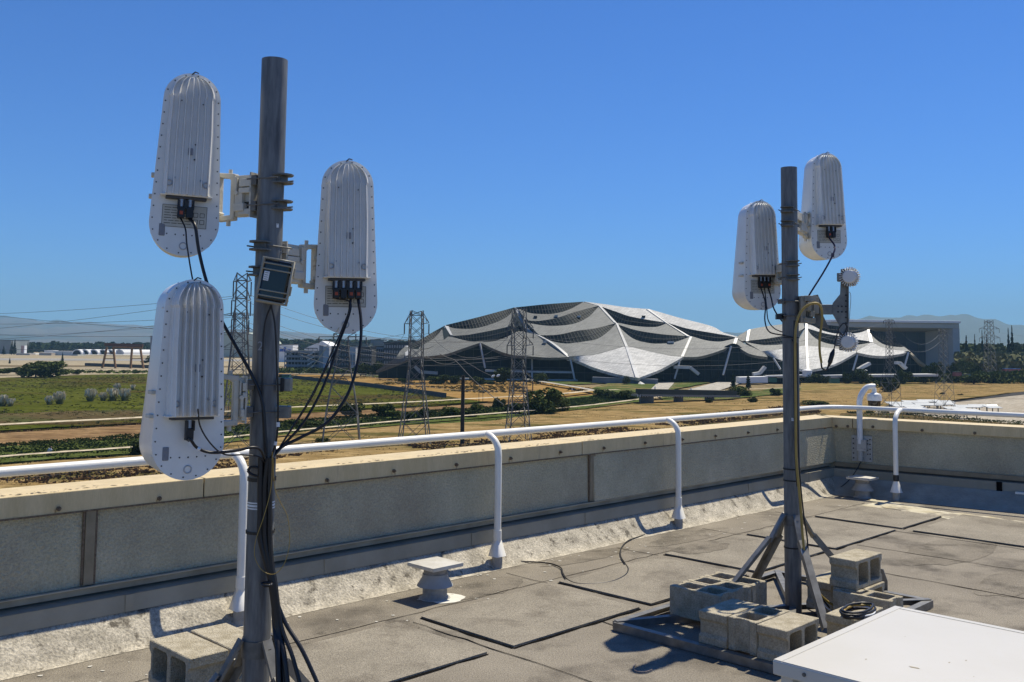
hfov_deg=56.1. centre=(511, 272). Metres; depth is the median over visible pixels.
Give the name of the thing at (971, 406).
solar canopy
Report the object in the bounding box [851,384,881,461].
security camera
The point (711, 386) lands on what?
plaza
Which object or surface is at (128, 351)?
fabric shelter
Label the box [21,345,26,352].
square tower
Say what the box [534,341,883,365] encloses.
power line
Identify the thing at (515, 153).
sky
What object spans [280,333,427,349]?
power line
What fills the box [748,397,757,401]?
bush
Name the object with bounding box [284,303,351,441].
cable
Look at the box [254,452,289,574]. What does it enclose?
cable
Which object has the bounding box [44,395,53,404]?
pampas grass
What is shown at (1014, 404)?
parking lot
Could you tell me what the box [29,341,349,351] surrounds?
distant trees
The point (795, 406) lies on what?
cable
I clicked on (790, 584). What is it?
antenna mast
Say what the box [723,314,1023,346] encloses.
hills
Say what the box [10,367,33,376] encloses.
bush
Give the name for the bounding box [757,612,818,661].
concrete block
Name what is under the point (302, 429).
track
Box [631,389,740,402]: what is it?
footbridge
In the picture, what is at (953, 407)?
solar canopy
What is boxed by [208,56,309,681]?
antenna mast
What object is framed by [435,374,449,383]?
tree
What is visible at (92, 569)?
parapet wall
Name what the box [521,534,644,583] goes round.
cable
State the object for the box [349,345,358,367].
office block
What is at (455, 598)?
roof flange paint
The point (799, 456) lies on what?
cable
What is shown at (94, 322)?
power line
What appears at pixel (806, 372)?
party tent
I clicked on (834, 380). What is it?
container
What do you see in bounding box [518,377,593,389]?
campus path
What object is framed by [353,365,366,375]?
tree
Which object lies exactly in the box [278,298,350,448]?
cable
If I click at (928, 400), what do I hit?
solar canopy
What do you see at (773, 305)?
cable
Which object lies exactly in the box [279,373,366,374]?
access road
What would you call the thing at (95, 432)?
dry bank
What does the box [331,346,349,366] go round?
office block
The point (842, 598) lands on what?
concrete block
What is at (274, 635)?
cable
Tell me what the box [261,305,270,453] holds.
cable
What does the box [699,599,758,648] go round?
concrete block
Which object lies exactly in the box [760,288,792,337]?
cable
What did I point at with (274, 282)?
weatherproof box
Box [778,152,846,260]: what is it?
panel antenna
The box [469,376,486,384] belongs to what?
tree
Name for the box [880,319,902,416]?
transmission tower
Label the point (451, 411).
bush
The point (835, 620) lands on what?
concrete block
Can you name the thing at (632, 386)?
campus lawn
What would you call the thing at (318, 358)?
cable
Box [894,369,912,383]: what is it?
tree
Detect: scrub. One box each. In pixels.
[79,369,147,373]
[661,387,800,399]
[661,413,825,428]
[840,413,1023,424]
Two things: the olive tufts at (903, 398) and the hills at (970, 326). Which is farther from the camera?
the hills at (970, 326)
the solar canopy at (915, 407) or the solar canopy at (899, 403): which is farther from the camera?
the solar canopy at (899, 403)
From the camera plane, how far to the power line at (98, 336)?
158.47 m
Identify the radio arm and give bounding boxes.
[775,269,848,337]
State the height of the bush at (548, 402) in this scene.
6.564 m
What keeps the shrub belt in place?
on the ground at (756, 386)
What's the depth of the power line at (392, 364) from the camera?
149.07 m
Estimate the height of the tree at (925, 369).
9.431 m
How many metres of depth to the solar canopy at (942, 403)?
239.57 m
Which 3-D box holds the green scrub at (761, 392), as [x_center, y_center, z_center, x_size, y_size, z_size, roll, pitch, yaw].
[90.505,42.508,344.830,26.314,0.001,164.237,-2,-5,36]
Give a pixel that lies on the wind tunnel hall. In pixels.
(921, 333)
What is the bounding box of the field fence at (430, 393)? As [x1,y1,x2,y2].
[279,375,445,397]
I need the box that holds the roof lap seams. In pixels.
[136,503,1023,681]
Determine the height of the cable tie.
0.015 m
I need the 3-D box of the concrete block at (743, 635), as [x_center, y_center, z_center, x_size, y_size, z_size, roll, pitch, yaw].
[1.484,2.141,5.761,0.190,0.190,0.390,-4,-6,45]
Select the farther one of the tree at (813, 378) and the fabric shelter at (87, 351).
the fabric shelter at (87, 351)
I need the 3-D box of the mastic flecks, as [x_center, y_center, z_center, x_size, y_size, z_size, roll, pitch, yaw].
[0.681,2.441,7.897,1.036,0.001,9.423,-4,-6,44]
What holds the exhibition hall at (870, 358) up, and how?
on the ground at (756, 386)
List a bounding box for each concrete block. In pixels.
[148,632,227,681]
[191,623,242,681]
[670,581,735,621]
[687,576,751,602]
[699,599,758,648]
[704,571,766,605]
[728,605,789,655]
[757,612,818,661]
[806,571,832,611]
[825,602,882,634]
[829,549,881,589]
[833,581,884,593]
[833,588,902,610]
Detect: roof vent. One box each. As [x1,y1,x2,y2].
[407,556,462,601]
[846,475,878,498]
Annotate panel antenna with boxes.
[139,277,284,479]
[149,72,293,257]
[246,158,376,333]
[732,199,801,309]
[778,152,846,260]
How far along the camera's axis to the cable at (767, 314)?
6.94 m
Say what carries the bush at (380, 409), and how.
on the dry bank
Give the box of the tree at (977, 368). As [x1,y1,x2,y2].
[971,365,981,371]
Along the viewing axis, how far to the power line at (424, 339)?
151.90 m
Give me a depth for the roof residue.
11.06 m
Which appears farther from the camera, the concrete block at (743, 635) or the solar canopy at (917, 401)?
the solar canopy at (917, 401)
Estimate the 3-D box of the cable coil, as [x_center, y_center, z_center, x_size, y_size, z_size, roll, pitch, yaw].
[2.051,2.006,5.702,0.337,0.048,0.180,5,-6,-44]
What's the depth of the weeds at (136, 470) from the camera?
143.27 m
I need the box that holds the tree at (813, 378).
[806,374,821,382]
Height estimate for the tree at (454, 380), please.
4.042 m
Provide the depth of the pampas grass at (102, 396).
250.59 m
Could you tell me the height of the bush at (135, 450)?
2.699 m
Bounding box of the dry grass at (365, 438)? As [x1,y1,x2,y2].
[4,395,782,484]
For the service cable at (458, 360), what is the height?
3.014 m
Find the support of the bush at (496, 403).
on the dry bank
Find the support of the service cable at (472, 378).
attached to the utility pole
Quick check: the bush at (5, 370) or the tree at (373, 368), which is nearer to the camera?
the bush at (5, 370)
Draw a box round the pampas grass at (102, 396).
[98,392,107,400]
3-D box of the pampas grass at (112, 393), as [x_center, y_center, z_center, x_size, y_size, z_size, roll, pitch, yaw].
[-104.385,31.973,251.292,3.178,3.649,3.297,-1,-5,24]
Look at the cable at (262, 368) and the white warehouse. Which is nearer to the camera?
the cable at (262, 368)
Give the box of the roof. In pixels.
[0,495,1023,681]
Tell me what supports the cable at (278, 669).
attached to the antenna mast at (253, 650)
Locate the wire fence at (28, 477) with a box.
[7,434,428,482]
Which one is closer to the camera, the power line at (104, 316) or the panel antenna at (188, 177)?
the panel antenna at (188, 177)
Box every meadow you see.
[0,374,483,432]
[0,405,230,425]
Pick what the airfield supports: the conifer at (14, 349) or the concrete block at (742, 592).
the conifer at (14, 349)
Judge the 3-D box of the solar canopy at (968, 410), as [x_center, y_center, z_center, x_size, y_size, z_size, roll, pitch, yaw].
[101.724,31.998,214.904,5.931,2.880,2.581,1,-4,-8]
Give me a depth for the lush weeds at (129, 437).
159.83 m
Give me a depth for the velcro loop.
4.05 m
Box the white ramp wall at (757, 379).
[736,376,767,382]
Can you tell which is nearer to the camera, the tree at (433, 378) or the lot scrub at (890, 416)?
the lot scrub at (890, 416)
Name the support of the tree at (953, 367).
on the ground at (756, 386)
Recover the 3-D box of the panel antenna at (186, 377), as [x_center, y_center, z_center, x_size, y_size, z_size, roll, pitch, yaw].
[-1.244,0.445,4.084,0.604,0.825,0.374,5,-6,-36]
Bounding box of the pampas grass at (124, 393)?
[119,388,130,400]
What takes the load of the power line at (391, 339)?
attached to the transmission tower at (246, 318)
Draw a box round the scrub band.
[800,381,955,390]
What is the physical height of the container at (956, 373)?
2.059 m
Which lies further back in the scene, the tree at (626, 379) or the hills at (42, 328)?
the hills at (42, 328)
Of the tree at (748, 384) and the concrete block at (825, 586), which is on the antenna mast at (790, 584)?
the concrete block at (825, 586)
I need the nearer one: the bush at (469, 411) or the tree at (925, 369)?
the bush at (469, 411)
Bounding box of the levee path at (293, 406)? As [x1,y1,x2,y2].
[0,389,617,424]
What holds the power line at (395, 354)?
attached to the transmission tower at (246, 318)
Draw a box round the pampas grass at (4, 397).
[0,394,8,405]
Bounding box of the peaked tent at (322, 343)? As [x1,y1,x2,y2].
[304,341,334,350]
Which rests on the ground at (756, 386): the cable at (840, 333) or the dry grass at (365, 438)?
the dry grass at (365, 438)
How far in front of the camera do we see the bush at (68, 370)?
422.29 m
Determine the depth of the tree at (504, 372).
385.65 m
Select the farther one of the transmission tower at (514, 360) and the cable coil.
the transmission tower at (514, 360)
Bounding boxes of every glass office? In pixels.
[350,343,372,345]
[370,339,386,345]
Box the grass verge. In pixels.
[366,374,596,383]
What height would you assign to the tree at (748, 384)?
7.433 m
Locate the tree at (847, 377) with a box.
[842,372,851,382]
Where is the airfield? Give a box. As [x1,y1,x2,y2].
[0,351,319,377]
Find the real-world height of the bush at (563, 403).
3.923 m
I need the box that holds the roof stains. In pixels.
[285,527,1023,648]
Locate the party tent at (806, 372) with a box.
[802,369,811,376]
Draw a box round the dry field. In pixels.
[279,373,594,401]
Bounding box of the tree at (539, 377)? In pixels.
[533,372,548,383]
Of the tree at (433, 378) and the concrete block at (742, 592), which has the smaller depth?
the concrete block at (742, 592)
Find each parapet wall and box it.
[0,414,835,680]
[814,414,1023,513]
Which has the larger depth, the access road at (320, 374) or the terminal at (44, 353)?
the terminal at (44, 353)
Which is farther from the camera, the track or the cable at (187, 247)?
the track
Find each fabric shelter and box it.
[72,349,84,354]
[83,349,91,354]
[91,349,100,354]
[100,349,109,353]
[116,349,149,354]
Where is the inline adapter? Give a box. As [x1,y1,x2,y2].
[828,349,834,365]
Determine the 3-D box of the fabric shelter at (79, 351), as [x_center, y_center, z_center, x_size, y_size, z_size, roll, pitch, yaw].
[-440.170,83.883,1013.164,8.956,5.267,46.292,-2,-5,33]
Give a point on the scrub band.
(807, 386)
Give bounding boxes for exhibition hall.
[376,302,782,383]
[737,323,937,381]
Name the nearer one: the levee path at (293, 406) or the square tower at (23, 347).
the levee path at (293, 406)
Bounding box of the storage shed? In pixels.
[1000,368,1020,371]
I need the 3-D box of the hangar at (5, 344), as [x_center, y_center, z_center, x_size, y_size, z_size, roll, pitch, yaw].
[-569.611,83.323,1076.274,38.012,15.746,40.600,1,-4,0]
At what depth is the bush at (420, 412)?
200.12 m
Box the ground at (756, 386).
[5,343,1015,462]
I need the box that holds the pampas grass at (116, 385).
[113,383,120,389]
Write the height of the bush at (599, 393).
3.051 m
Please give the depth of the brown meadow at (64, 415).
197.00 m
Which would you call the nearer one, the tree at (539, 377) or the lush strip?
the lush strip
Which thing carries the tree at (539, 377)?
on the dry field
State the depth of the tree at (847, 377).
427.42 m
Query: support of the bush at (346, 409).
on the dry bank
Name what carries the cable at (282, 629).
attached to the antenna mast at (253, 650)
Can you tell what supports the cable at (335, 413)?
attached to the antenna mast at (253, 650)
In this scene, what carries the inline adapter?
hanging from the cable at (840, 333)
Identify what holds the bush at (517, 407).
on the lush strip
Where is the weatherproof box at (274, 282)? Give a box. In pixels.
[254,251,295,305]
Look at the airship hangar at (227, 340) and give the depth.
997.01 m
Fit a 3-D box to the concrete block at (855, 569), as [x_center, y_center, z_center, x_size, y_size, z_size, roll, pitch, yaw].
[2.340,2.017,6.539,0.390,0.190,0.190,5,-6,-45]
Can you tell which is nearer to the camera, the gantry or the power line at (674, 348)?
the power line at (674, 348)
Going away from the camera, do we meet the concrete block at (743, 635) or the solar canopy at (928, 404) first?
the concrete block at (743, 635)
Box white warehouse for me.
[279,344,298,361]
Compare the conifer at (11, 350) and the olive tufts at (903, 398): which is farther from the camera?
the conifer at (11, 350)
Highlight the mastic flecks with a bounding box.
[37,505,847,675]
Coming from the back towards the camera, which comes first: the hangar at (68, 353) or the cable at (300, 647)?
the hangar at (68, 353)
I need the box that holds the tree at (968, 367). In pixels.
[957,359,975,372]
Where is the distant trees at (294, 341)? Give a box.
[280,338,416,344]
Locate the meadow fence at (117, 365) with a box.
[85,363,148,367]
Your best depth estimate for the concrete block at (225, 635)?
4.60 m
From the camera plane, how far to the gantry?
557.55 m
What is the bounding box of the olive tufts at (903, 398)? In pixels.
[806,384,982,402]
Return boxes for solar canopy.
[886,402,912,406]
[890,404,920,412]
[901,400,929,406]
[903,406,927,414]
[913,403,942,407]
[916,399,938,407]
[932,400,955,408]
[936,402,956,407]
[941,406,967,415]
[952,409,979,417]
[953,405,981,408]
[967,404,986,410]
[982,405,1001,411]
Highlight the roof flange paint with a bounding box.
[419,593,464,603]
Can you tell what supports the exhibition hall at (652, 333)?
on the ground at (756, 386)
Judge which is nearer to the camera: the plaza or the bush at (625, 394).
the bush at (625, 394)
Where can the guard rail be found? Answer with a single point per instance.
(497, 553)
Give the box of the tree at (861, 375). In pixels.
[850,368,872,383]
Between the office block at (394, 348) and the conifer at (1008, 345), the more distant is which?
the conifer at (1008, 345)
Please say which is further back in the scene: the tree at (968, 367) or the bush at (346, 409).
the tree at (968, 367)
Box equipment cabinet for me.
[773,606,1023,681]
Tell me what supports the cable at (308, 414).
attached to the antenna mast at (253, 650)
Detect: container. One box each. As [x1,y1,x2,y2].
[282,374,290,377]
[768,377,776,381]
[829,378,839,382]
[952,372,961,375]
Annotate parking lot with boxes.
[876,395,1023,423]
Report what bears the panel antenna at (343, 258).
attached to the antenna mast at (253, 650)
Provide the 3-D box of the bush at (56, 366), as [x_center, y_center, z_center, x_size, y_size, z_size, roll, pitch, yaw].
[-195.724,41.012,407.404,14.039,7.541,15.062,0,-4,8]
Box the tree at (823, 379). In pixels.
[817,374,830,382]
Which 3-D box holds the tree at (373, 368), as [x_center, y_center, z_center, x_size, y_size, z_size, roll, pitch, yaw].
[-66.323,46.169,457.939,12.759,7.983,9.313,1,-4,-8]
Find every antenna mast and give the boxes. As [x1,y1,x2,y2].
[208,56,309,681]
[613,166,932,673]
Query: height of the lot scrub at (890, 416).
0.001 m
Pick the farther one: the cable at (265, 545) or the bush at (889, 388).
the bush at (889, 388)
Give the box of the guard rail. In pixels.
[0,405,1023,625]
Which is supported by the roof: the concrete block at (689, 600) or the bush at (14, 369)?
the concrete block at (689, 600)
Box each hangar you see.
[0,340,28,353]
[53,351,85,355]
[224,332,281,356]
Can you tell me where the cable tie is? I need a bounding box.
[260,581,272,586]
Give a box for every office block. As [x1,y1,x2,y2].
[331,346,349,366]
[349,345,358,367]
[359,346,375,365]
[371,346,383,365]
[383,342,412,364]
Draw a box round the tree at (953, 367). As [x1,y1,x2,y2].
[945,362,957,380]
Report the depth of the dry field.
347.06 m
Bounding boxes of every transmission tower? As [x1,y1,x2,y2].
[223,272,251,448]
[224,312,252,416]
[318,332,366,442]
[398,310,430,444]
[503,308,533,440]
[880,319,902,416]
[934,329,954,409]
[979,320,998,371]
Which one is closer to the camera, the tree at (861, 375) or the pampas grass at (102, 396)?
the pampas grass at (102, 396)
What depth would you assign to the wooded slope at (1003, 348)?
706.35 m
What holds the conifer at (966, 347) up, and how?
on the ground at (756, 386)
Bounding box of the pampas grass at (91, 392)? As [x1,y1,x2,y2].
[84,388,97,400]
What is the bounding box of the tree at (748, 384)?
[746,371,750,387]
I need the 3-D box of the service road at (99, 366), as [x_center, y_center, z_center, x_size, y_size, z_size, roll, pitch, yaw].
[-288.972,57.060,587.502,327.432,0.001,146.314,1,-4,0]
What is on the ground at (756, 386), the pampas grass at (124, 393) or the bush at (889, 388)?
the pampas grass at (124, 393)
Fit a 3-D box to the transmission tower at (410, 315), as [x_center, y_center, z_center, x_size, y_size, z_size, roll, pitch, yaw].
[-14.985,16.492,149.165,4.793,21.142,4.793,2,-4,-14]
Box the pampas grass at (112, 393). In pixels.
[106,388,119,400]
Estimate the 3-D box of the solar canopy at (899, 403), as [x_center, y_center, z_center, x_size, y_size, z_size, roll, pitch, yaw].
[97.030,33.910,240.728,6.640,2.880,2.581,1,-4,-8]
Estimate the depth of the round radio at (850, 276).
6.73 m
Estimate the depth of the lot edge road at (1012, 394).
319.36 m
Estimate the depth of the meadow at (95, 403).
275.14 m
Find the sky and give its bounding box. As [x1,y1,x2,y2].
[0,0,1023,339]
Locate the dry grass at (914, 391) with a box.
[805,383,1010,405]
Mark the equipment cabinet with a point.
(897, 644)
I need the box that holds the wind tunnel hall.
[803,319,960,371]
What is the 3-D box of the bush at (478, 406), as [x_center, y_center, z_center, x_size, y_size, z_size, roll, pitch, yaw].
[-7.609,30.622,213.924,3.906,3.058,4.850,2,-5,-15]
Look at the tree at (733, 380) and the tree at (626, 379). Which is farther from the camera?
the tree at (626, 379)
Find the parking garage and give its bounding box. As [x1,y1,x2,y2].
[284,345,331,367]
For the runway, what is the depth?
795.75 m
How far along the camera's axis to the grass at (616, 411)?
203.95 m
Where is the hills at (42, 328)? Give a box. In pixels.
[0,316,417,343]
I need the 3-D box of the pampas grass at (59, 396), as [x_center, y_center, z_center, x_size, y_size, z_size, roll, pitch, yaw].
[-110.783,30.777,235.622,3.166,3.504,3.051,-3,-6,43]
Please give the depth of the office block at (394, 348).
558.12 m
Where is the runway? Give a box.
[0,358,251,360]
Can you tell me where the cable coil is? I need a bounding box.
[839,602,876,619]
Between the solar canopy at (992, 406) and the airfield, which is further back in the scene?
the airfield
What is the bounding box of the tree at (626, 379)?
[623,376,629,383]
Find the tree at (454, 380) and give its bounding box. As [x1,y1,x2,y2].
[449,375,459,383]
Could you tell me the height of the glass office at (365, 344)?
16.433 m
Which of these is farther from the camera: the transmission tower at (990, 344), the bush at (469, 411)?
the transmission tower at (990, 344)
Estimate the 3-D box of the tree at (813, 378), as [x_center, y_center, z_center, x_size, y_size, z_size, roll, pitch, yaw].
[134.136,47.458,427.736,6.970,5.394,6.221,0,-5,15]
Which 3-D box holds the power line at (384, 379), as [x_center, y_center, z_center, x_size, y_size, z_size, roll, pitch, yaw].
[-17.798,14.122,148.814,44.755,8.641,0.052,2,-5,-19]
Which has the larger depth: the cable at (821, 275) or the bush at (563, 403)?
the bush at (563, 403)
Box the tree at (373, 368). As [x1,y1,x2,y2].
[359,361,383,375]
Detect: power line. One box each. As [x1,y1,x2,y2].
[0,296,231,313]
[0,334,151,336]
[3,316,246,333]
[6,295,248,327]
[7,315,245,338]
[47,320,149,323]
[233,316,506,360]
[233,335,527,365]
[238,298,505,342]
[250,334,530,390]
[251,295,532,341]
[252,315,532,359]
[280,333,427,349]
[282,332,402,341]
[534,325,876,348]
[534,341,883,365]
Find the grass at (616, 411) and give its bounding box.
[0,382,1023,488]
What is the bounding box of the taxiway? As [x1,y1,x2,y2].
[35,353,149,354]
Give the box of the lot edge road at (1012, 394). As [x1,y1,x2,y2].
[884,391,1023,406]
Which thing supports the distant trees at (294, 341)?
on the ground at (756, 386)
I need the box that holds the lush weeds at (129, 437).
[0,396,638,461]
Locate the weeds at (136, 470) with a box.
[0,405,820,483]
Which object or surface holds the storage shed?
on the wooded slope at (1014, 359)
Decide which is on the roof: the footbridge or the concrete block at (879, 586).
the concrete block at (879, 586)
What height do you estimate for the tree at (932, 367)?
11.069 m
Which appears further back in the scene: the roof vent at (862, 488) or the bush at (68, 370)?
the bush at (68, 370)
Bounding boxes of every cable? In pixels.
[180,218,192,278]
[188,218,268,457]
[188,438,265,459]
[197,409,264,462]
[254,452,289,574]
[257,457,281,681]
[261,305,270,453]
[262,458,289,681]
[264,460,276,647]
[267,457,301,681]
[270,305,278,456]
[271,457,284,681]
[274,299,351,456]
[276,299,362,450]
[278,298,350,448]
[280,605,318,681]
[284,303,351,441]
[289,328,338,377]
[427,356,491,375]
[439,353,503,404]
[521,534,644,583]
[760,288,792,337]
[764,288,792,341]
[768,288,796,342]
[793,320,796,485]
[794,302,832,605]
[796,343,829,607]
[797,237,835,452]
[834,323,846,348]
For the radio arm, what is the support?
attached to the antenna mast at (790, 584)
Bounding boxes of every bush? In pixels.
[0,368,10,373]
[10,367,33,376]
[16,362,52,377]
[34,361,66,376]
[59,368,74,374]
[71,369,82,373]
[129,440,140,454]
[285,419,302,424]
[297,421,323,427]
[314,438,328,441]
[335,402,365,415]
[371,403,395,415]
[384,410,415,419]
[416,407,432,416]
[442,406,466,416]
[465,409,480,416]
[470,403,487,413]
[492,397,505,406]
[502,402,530,413]
[524,387,564,413]
[555,397,569,410]
[592,389,609,396]
[603,391,621,397]
[616,390,636,399]
[728,385,752,395]
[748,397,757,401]
[769,388,781,395]
[800,400,829,404]
[873,378,899,391]
[959,374,989,383]
[984,377,1006,383]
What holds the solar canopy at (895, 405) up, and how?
on the parking lot
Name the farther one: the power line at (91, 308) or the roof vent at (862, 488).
the power line at (91, 308)
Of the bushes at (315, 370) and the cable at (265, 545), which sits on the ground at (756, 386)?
the bushes at (315, 370)
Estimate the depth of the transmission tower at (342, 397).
150.63 m
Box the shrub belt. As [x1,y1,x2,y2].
[801,370,1023,383]
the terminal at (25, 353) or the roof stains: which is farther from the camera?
the terminal at (25, 353)
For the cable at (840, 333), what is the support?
attached to the antenna mast at (790, 584)
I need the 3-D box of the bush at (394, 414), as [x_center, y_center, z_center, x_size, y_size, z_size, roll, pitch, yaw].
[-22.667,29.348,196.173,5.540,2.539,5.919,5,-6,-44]
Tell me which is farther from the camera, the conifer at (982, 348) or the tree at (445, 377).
the conifer at (982, 348)
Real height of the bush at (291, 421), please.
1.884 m
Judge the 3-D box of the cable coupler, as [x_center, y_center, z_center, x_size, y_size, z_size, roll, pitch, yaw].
[-1.003,0.688,4.099,0.025,0.098,0.016,1,-4,0]
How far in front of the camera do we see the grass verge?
413.16 m
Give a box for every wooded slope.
[953,350,1023,371]
[960,342,1023,352]
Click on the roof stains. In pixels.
(1010, 582)
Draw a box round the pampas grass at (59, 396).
[53,391,65,403]
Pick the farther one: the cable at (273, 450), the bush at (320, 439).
the bush at (320, 439)
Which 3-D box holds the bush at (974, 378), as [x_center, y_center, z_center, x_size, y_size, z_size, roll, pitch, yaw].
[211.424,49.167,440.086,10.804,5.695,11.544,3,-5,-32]
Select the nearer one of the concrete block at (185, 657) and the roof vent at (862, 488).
the concrete block at (185, 657)
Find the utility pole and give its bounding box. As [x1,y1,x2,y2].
[460,375,464,443]
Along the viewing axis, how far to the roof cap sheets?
6.77 m
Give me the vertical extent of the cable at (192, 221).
1.029 m
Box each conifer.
[9,341,13,354]
[12,341,16,354]
[964,335,968,351]
[980,336,984,351]
[1007,330,1011,351]
[1010,325,1014,351]
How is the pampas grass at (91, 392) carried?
on the ground at (756, 386)
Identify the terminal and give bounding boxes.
[16,353,34,354]
[39,352,55,354]
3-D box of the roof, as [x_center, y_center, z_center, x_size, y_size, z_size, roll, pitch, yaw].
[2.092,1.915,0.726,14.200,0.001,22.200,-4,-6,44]
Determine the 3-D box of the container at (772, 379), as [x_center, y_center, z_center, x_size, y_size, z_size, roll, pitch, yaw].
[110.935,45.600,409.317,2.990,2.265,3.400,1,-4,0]
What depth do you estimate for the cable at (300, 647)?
3.98 m
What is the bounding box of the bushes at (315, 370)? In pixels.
[279,367,369,373]
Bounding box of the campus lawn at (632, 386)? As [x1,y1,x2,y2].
[591,381,709,392]
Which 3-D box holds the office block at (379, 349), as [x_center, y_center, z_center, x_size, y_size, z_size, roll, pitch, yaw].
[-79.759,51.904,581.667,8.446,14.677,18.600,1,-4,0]
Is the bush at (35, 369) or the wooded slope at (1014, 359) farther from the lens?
the wooded slope at (1014, 359)
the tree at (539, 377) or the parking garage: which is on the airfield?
the parking garage
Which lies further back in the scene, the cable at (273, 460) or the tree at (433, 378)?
the tree at (433, 378)
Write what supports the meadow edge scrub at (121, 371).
on the airfield
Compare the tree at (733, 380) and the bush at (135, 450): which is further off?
the tree at (733, 380)
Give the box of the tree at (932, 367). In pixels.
[928,362,944,382]
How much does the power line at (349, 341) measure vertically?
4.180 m
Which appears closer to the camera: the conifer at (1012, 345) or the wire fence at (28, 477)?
the wire fence at (28, 477)
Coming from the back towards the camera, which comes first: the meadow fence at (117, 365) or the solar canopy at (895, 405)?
the meadow fence at (117, 365)
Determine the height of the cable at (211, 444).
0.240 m
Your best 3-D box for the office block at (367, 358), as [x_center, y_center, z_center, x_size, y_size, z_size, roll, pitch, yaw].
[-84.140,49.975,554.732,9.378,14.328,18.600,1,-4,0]
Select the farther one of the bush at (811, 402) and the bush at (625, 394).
the bush at (625, 394)
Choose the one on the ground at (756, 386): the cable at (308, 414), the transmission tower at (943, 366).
the transmission tower at (943, 366)
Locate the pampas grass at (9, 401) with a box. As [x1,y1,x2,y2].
[6,398,15,405]
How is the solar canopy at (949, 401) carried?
on the parking lot
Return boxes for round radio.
[835,332,858,351]
[837,267,860,286]
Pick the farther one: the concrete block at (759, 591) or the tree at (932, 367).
the tree at (932, 367)
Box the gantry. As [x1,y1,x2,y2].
[101,343,144,368]
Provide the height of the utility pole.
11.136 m
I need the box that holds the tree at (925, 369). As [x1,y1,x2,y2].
[920,365,928,382]
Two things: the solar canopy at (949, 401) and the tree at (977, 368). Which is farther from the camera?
the tree at (977, 368)
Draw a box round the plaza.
[652,381,739,389]
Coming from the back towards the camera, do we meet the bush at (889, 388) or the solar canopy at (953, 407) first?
the bush at (889, 388)
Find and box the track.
[0,388,768,456]
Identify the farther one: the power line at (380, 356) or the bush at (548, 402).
the bush at (548, 402)
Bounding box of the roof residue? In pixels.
[862,498,1022,521]
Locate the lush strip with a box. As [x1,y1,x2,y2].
[0,395,638,463]
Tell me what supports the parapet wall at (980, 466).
on the roof
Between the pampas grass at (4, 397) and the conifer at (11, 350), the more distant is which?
the conifer at (11, 350)
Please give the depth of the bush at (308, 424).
174.50 m
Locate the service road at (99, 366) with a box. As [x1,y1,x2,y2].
[0,365,283,366]
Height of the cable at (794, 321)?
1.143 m
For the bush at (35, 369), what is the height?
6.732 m
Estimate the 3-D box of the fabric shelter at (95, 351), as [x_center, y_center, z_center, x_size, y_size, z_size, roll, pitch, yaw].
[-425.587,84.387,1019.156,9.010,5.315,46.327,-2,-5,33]
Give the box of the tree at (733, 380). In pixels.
[730,370,735,387]
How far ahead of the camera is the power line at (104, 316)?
162.52 m
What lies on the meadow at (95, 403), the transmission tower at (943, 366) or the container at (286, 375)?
the container at (286, 375)
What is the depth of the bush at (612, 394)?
282.86 m
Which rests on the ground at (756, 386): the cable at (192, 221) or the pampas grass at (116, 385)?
the pampas grass at (116, 385)
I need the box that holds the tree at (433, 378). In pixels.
[427,376,443,383]
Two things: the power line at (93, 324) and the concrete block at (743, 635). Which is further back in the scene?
the power line at (93, 324)
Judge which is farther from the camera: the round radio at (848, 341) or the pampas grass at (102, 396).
the pampas grass at (102, 396)
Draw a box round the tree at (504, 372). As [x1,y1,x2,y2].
[493,367,512,382]
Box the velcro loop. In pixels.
[247,465,258,476]
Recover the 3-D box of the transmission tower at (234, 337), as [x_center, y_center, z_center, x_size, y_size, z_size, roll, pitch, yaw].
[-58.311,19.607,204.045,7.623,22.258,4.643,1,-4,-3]
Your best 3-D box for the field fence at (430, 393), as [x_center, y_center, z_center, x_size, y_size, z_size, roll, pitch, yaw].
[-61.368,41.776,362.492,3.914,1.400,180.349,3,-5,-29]
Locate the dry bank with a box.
[0,402,524,444]
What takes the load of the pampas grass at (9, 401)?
on the ground at (756, 386)
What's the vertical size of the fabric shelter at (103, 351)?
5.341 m
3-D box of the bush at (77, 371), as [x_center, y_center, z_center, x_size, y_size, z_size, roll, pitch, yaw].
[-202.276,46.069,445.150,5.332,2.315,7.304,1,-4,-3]
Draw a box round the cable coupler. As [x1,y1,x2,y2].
[274,422,279,444]
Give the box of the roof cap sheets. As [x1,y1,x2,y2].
[269,505,1023,681]

